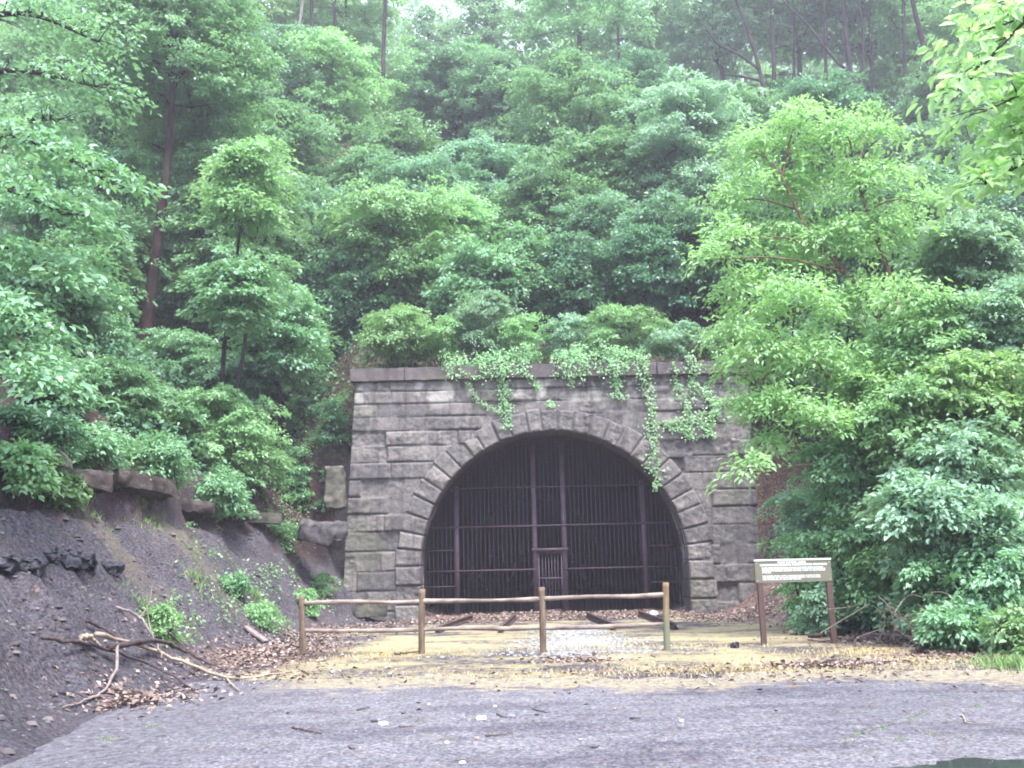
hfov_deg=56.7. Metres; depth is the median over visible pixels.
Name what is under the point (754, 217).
tree
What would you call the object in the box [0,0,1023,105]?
sky
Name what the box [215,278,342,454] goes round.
tree
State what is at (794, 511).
shrub
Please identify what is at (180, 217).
tree
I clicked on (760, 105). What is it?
tree
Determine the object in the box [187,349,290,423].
shrub
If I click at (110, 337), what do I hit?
shrub
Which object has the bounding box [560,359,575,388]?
ivy vine
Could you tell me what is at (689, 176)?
tree
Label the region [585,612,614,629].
track rail
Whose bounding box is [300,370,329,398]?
shrub
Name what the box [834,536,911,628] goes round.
shrub
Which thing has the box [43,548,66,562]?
coal lump
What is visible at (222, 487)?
shrub
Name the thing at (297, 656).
fallen branch
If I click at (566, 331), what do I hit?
shrub
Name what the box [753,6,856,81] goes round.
tree
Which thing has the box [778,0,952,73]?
tree
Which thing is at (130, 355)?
undergrowth
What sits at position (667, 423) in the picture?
ivy vine
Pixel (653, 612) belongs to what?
white stone
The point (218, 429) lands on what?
shrub
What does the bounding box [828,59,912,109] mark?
tree
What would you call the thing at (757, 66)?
tree
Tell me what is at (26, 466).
shrub
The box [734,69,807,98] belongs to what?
tree
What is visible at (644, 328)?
shrub
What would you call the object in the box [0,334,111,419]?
shrub
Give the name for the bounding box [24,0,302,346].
bent tree
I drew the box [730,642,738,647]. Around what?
clinker lump
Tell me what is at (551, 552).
door
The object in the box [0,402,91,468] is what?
shrub
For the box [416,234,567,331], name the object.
tree
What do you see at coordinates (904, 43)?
tree
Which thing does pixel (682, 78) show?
tree
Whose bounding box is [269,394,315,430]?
shrub
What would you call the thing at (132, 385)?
shrub
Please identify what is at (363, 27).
tree
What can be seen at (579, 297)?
tree
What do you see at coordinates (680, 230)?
tree
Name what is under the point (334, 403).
shrub
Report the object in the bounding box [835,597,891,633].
shrub
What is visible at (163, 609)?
shrub
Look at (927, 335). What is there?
shrub
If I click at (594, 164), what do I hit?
tree
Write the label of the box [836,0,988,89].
tree
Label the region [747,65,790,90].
tree
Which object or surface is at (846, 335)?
tree
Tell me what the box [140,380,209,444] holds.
shrub
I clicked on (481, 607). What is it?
tunnel floor
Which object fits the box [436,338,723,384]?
creeper
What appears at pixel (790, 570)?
information sign
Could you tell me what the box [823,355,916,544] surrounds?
shrub
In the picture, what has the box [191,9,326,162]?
tree
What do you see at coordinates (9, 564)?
coal lump
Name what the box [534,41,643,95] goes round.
tree
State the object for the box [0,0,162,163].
tree
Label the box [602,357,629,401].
ivy vine
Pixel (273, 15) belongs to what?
tree
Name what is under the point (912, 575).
shrub
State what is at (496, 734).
twig
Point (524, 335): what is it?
shrub
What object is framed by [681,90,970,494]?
leaning tree
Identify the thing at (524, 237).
tree
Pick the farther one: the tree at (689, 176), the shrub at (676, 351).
the tree at (689, 176)
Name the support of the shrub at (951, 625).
on the ground at (20, 599)
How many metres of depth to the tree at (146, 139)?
41.39 m
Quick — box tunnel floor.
[425,585,684,615]
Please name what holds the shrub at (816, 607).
on the ground at (20, 599)
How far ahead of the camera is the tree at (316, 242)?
43.35 m
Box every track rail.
[435,615,473,631]
[498,613,516,631]
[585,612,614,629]
[637,611,678,628]
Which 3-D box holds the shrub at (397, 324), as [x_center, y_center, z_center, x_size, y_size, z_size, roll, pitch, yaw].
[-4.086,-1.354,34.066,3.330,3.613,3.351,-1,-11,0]
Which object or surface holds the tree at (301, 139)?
on the ground at (20, 599)
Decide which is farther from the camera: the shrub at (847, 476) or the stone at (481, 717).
the shrub at (847, 476)
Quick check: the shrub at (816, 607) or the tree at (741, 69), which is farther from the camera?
the tree at (741, 69)
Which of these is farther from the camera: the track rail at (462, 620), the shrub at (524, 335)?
the shrub at (524, 335)
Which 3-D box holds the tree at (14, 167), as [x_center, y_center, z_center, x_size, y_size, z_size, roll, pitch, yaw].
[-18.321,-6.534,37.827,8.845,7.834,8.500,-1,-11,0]
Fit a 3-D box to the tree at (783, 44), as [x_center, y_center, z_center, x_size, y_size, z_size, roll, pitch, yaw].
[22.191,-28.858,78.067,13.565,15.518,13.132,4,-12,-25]
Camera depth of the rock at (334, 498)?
30.89 m
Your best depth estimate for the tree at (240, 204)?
29.62 m
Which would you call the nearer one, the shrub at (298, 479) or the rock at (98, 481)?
the rock at (98, 481)
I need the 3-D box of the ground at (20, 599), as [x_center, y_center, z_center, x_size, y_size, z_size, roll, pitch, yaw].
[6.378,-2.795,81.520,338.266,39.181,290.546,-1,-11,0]
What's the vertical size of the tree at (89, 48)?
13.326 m
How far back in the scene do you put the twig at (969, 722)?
8.93 m
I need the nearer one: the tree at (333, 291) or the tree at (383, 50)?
the tree at (333, 291)
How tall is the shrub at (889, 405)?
5.140 m
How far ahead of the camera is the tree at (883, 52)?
99.40 m
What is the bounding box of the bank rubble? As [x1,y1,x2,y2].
[0,453,335,735]
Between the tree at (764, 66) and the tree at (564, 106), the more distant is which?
the tree at (764, 66)
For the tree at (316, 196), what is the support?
on the ground at (20, 599)
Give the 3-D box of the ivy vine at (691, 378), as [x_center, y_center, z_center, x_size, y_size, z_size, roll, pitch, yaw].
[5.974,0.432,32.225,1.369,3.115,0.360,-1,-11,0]
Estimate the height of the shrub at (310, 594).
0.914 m
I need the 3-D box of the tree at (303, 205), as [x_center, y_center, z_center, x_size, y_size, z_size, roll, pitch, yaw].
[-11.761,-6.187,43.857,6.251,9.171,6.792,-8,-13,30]
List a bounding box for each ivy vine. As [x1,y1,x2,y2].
[457,361,503,412]
[488,353,517,429]
[518,357,541,391]
[544,399,558,408]
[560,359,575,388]
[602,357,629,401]
[635,353,668,491]
[656,409,711,433]
[667,361,683,402]
[669,352,705,442]
[679,382,732,438]
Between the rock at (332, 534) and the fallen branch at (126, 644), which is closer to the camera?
the fallen branch at (126, 644)
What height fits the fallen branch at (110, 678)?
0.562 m
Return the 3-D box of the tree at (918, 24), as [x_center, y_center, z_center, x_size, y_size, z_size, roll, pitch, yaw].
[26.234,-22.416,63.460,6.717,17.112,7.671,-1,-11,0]
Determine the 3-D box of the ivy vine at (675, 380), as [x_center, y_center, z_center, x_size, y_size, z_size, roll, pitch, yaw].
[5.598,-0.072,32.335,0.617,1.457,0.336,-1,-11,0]
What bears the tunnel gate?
attached to the tunnel portal
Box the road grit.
[14,659,1023,767]
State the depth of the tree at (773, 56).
72.99 m
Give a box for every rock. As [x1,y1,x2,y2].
[45,463,112,494]
[110,468,176,501]
[179,494,217,515]
[229,506,258,521]
[247,512,281,524]
[297,518,347,549]
[323,465,346,510]
[354,598,387,616]
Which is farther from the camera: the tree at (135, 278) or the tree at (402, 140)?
the tree at (402, 140)
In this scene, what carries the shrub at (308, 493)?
on the ground at (20, 599)
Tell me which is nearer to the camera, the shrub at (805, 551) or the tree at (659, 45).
the shrub at (805, 551)
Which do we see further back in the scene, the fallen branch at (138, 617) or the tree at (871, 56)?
the tree at (871, 56)
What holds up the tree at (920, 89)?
on the ground at (20, 599)
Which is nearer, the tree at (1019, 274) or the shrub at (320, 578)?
the shrub at (320, 578)
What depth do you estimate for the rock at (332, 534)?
28.43 m
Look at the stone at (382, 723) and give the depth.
9.60 m
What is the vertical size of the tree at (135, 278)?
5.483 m
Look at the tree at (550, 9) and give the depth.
77.55 m
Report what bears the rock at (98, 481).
on the ground at (20, 599)
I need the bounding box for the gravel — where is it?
[426,622,718,663]
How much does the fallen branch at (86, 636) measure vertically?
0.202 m
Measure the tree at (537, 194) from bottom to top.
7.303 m
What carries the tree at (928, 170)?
on the ground at (20, 599)
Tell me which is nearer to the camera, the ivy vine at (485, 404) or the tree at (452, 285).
the ivy vine at (485, 404)
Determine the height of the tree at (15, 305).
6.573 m
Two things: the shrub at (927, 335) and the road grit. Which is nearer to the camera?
the road grit
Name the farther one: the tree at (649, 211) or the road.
the tree at (649, 211)
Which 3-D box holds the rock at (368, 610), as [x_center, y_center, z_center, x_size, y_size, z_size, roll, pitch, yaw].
[-4.506,7.168,30.416,1.030,0.600,0.801,-1,-11,-3]
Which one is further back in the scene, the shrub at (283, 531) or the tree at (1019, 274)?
the tree at (1019, 274)
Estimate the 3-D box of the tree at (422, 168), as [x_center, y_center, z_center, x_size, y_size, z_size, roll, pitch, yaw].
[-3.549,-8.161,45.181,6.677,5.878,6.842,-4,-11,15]
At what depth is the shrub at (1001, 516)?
16.30 m
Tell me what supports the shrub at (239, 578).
on the ground at (20, 599)
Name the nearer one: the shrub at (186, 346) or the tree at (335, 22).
the shrub at (186, 346)
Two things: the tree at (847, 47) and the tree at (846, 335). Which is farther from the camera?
the tree at (847, 47)
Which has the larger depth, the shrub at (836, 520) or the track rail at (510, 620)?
the track rail at (510, 620)
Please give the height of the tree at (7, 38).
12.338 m
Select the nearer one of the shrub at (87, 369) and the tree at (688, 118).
the shrub at (87, 369)
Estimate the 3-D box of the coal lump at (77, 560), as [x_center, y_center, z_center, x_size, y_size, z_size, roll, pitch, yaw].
[-7.291,2.907,15.601,0.596,0.457,0.688,-8,-13,32]
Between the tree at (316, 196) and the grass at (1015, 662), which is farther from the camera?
the tree at (316, 196)
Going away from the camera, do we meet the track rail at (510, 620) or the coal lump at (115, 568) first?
the coal lump at (115, 568)
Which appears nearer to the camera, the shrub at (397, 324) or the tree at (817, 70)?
the shrub at (397, 324)
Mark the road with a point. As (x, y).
(829, 737)
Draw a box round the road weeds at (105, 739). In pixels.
[101,705,984,741]
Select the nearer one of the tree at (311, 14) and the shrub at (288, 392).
the shrub at (288, 392)
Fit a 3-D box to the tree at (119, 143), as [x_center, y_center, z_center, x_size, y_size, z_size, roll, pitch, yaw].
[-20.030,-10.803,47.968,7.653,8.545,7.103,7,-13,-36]
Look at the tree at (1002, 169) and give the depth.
9.35 m
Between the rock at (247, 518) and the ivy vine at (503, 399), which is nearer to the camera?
the rock at (247, 518)
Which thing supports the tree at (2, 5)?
on the ground at (20, 599)
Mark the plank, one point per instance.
(256, 634)
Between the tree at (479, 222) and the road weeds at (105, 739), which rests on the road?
the road weeds at (105, 739)
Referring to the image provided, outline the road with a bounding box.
[0,669,1023,767]
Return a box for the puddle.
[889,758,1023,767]
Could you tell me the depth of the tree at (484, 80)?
58.77 m
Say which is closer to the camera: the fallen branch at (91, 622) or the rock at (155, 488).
the fallen branch at (91, 622)
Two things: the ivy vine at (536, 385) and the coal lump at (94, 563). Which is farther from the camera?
the ivy vine at (536, 385)
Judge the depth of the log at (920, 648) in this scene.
15.70 m
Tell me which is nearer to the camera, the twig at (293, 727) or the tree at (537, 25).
the twig at (293, 727)
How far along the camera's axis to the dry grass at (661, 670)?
14.29 m
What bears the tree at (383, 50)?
on the ground at (20, 599)
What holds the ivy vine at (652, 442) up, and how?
attached to the tunnel portal
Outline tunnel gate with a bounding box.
[427,439,678,615]
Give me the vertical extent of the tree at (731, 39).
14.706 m
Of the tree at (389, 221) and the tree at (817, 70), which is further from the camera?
the tree at (817, 70)
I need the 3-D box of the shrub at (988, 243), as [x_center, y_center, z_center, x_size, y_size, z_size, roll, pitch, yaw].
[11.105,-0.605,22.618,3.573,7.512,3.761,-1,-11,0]
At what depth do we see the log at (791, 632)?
19.88 m
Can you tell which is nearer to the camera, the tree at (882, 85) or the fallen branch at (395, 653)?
the fallen branch at (395, 653)
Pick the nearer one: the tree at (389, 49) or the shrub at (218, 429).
the shrub at (218, 429)
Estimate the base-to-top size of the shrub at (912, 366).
5.370 m
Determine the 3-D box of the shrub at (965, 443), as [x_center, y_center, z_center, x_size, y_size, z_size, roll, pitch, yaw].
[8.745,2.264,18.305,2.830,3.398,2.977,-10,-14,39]
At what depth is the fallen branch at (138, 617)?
15.35 m
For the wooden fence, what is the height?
1.499 m
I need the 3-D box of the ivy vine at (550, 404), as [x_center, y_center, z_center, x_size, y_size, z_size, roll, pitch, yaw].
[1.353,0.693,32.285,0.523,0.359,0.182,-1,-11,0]
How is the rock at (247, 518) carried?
on the ground at (20, 599)
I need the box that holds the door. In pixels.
[538,551,563,610]
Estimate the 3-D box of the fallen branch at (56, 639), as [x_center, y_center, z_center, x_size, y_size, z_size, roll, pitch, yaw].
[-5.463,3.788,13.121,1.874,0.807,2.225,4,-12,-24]
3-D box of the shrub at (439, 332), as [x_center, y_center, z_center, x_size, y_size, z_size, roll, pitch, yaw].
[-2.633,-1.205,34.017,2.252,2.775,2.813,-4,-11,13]
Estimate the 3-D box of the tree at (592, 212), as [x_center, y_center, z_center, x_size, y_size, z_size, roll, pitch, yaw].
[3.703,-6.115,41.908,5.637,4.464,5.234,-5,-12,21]
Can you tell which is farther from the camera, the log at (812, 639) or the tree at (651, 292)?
the tree at (651, 292)
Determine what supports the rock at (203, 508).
on the ground at (20, 599)
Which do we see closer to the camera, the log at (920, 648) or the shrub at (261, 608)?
the log at (920, 648)
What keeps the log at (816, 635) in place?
on the ground at (20, 599)
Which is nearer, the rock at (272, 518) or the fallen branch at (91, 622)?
the fallen branch at (91, 622)
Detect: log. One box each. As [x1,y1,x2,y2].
[787,630,804,634]
[807,638,829,641]
[808,631,849,637]
[850,630,910,637]
[915,642,940,652]
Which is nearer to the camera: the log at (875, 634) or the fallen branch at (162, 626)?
the fallen branch at (162, 626)
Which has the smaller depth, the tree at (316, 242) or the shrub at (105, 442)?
the shrub at (105, 442)
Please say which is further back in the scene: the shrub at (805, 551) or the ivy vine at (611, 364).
the ivy vine at (611, 364)
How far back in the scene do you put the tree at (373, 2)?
100.23 m
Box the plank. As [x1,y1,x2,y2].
[243,626,268,641]
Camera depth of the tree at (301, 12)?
61.61 m
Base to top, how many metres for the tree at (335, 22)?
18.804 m
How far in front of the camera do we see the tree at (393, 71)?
80.23 m
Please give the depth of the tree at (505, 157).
48.96 m
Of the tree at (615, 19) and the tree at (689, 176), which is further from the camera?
the tree at (615, 19)
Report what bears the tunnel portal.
on the ground at (20, 599)
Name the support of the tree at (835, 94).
on the ground at (20, 599)
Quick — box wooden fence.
[298,582,670,655]
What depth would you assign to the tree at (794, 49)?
74.08 m
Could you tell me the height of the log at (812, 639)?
0.060 m
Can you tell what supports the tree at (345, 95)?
on the ground at (20, 599)
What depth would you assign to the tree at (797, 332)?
33.58 m
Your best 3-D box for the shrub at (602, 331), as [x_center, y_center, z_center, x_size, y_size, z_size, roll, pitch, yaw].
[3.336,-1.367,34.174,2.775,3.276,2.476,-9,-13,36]
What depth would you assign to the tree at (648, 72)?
59.07 m
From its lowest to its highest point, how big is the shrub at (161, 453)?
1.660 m
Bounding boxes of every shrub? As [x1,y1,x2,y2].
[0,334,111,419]
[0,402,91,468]
[0,433,66,501]
[34,465,93,514]
[59,419,144,473]
[77,304,154,363]
[80,353,190,436]
[115,429,199,498]
[123,326,228,393]
[135,600,195,647]
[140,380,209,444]
[150,382,292,485]
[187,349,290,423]
[189,463,267,523]
[212,436,297,491]
[218,569,260,599]
[243,599,294,633]
[250,356,311,402]
[266,519,305,554]
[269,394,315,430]
[272,446,317,503]
[278,487,314,509]
[293,587,325,617]
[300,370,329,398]
[306,396,352,520]
[310,572,340,595]
[351,302,437,367]
[408,312,468,366]
[445,287,530,364]
[493,311,564,363]
[536,312,601,363]
[572,302,644,362]
[605,303,677,361]
[635,317,710,361]
[682,320,736,360]
[753,484,848,621]
[756,530,837,630]
[786,437,892,634]
[789,583,848,635]
[813,488,909,619]
[819,369,972,612]
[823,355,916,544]
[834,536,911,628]
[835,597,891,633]
[843,359,980,536]
[850,462,991,646]
[856,286,993,384]
[876,407,1023,545]
[888,202,1023,481]
[888,536,1020,647]
[900,591,996,652]
[906,344,1023,490]
[915,537,1023,650]
[928,487,1023,647]
[941,275,1023,485]
[975,600,1023,656]
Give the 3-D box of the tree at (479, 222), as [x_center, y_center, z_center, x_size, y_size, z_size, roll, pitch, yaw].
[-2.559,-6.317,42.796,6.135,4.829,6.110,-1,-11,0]
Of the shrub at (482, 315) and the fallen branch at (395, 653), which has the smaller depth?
the fallen branch at (395, 653)
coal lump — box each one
[0,551,27,574]
[21,553,49,577]
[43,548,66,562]
[55,547,92,573]
[84,553,97,570]
[101,560,124,576]
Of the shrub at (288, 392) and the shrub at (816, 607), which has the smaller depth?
the shrub at (816, 607)
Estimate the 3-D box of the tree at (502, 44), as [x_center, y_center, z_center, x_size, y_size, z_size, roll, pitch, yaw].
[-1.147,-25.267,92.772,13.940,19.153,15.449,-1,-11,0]
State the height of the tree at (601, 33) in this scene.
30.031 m
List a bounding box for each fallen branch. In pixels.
[41,636,194,692]
[62,641,118,707]
[79,633,101,646]
[85,619,121,638]
[93,631,290,690]
[106,638,211,665]
[115,587,162,658]
[138,606,222,668]
[275,656,315,657]
[394,651,417,654]
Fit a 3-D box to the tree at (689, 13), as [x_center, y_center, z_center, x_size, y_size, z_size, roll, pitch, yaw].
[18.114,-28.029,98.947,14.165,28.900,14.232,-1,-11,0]
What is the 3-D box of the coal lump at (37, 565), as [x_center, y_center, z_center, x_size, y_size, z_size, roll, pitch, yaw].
[-7.293,2.739,14.252,0.603,0.410,0.477,3,-11,-20]
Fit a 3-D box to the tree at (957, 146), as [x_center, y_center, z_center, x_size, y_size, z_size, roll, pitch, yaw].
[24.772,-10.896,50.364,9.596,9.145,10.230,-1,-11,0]
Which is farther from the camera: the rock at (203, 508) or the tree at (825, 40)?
the tree at (825, 40)
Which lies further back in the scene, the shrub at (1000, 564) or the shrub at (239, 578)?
the shrub at (239, 578)
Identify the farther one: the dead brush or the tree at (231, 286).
the tree at (231, 286)
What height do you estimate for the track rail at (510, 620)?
0.208 m
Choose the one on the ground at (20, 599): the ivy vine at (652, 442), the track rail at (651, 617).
the track rail at (651, 617)
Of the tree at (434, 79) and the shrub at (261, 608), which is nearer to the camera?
the shrub at (261, 608)
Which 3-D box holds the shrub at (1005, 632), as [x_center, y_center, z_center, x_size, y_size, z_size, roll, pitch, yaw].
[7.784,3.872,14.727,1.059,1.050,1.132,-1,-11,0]
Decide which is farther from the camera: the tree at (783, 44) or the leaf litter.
the tree at (783, 44)
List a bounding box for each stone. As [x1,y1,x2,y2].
[378,721,387,725]
[476,716,486,719]
[507,714,515,717]
[649,611,657,614]
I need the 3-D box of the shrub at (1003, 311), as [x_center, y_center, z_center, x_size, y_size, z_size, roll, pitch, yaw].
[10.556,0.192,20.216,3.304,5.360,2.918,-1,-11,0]
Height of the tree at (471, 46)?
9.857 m
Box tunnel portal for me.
[343,360,760,619]
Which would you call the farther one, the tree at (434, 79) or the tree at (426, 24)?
the tree at (426, 24)
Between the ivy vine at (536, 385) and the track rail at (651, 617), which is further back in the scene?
the ivy vine at (536, 385)
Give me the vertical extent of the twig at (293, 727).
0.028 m
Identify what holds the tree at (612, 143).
on the ground at (20, 599)
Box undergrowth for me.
[0,87,1023,558]
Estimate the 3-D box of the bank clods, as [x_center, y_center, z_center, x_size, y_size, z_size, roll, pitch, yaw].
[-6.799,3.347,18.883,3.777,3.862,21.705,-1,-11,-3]
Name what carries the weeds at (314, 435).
on the ground at (20, 599)
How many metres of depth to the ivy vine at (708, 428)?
32.26 m
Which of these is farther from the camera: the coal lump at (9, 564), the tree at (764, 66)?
the tree at (764, 66)
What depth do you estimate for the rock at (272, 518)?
28.42 m
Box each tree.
[0,0,79,89]
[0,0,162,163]
[0,7,118,194]
[0,92,84,219]
[0,108,172,416]
[0,117,175,273]
[0,240,141,346]
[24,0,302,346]
[27,199,187,330]
[53,0,241,128]
[54,81,184,212]
[88,78,306,330]
[121,127,330,350]
[174,244,304,438]
[186,134,306,411]
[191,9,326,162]
[211,152,326,260]
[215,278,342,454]
[220,219,346,312]
[232,0,337,47]
[235,86,354,196]
[254,25,408,188]
[265,0,325,30]
[276,0,415,79]
[284,247,424,343]
[287,170,477,320]
[289,177,370,277]
[298,0,338,27]
[301,141,412,203]
[310,0,318,155]
[315,0,417,77]
[327,108,449,186]
[333,0,345,147]
[358,146,502,242]
[365,36,433,124]
[376,32,442,119]
[378,0,470,65]
[380,0,386,123]
[387,42,490,143]
[405,182,508,256]
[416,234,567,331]
[431,20,543,95]
[432,0,531,58]
[432,127,547,215]
[438,34,532,77]
[440,46,541,147]
[458,219,583,309]
[478,44,545,77]
[486,143,624,253]
[489,0,642,94]
[491,43,647,170]
[500,0,607,78]
[511,229,639,328]
[526,150,655,194]
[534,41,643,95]
[535,122,684,225]
[545,186,643,263]
[553,2,634,67]
[560,0,712,83]
[571,0,666,62]
[572,39,685,134]
[589,184,743,308]
[592,215,728,328]
[597,31,716,103]
[610,63,766,213]
[616,122,701,159]
[621,0,719,52]
[621,0,818,103]
[630,155,758,222]
[632,197,779,319]
[663,27,765,100]
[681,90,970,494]
[684,0,811,94]
[691,0,856,90]
[699,75,822,212]
[701,176,863,342]
[703,0,767,100]
[719,295,836,432]
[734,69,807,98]
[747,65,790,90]
[751,65,893,207]
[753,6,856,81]
[766,295,884,442]
[769,172,961,324]
[770,0,775,94]
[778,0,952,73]
[782,0,864,112]
[786,47,900,92]
[792,0,795,79]
[823,0,827,90]
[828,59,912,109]
[833,0,914,100]
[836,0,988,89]
[840,0,886,116]
[854,0,906,124]
[862,157,997,315]
[865,0,956,140]
[873,46,1021,160]
[890,0,1023,98]
[891,96,1021,200]
[896,0,1023,230]
[909,242,1023,308]
[964,180,1023,276]
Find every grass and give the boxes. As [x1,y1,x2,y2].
[72,449,1023,673]
[142,637,1020,698]
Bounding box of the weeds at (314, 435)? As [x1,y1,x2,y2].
[53,380,353,646]
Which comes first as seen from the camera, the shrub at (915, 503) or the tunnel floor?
the shrub at (915, 503)
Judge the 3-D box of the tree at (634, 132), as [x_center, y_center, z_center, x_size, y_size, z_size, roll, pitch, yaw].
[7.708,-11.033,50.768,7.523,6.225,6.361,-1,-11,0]
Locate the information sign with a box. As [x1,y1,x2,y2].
[753,558,836,644]
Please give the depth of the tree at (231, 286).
28.11 m
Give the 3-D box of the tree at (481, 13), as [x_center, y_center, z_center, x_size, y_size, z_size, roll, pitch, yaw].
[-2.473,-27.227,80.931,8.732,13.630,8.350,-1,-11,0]
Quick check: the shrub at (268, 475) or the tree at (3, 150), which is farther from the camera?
the tree at (3, 150)
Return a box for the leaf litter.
[6,313,1022,722]
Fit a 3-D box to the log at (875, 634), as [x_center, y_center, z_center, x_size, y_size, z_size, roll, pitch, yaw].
[7.397,4.951,18.729,0.099,0.124,2.216,2,-11,-17]
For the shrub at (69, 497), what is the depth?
17.64 m
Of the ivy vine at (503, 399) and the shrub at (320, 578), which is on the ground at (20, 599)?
the shrub at (320, 578)
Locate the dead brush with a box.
[820,591,958,646]
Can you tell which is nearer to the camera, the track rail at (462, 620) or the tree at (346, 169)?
the track rail at (462, 620)
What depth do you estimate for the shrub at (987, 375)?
18.74 m
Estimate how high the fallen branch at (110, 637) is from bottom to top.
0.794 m
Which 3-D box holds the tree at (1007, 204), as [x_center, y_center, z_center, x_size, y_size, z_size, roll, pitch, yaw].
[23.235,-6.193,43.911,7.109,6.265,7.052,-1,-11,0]
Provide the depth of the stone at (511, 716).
9.90 m
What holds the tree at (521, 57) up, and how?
on the ground at (20, 599)
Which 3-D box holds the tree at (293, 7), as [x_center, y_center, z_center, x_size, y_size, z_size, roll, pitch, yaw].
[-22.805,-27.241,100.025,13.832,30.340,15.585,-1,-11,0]
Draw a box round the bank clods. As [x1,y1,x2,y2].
[0,500,332,753]
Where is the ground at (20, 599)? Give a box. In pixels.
[0,93,1022,765]
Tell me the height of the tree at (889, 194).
11.249 m
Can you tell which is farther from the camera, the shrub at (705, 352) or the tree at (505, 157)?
the tree at (505, 157)
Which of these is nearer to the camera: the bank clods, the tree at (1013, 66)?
the bank clods
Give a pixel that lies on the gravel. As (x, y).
(577, 641)
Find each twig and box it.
[292,726,321,733]
[485,732,512,736]
[960,714,987,723]
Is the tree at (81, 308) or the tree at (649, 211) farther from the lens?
the tree at (649, 211)
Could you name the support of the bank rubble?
on the ground at (20, 599)

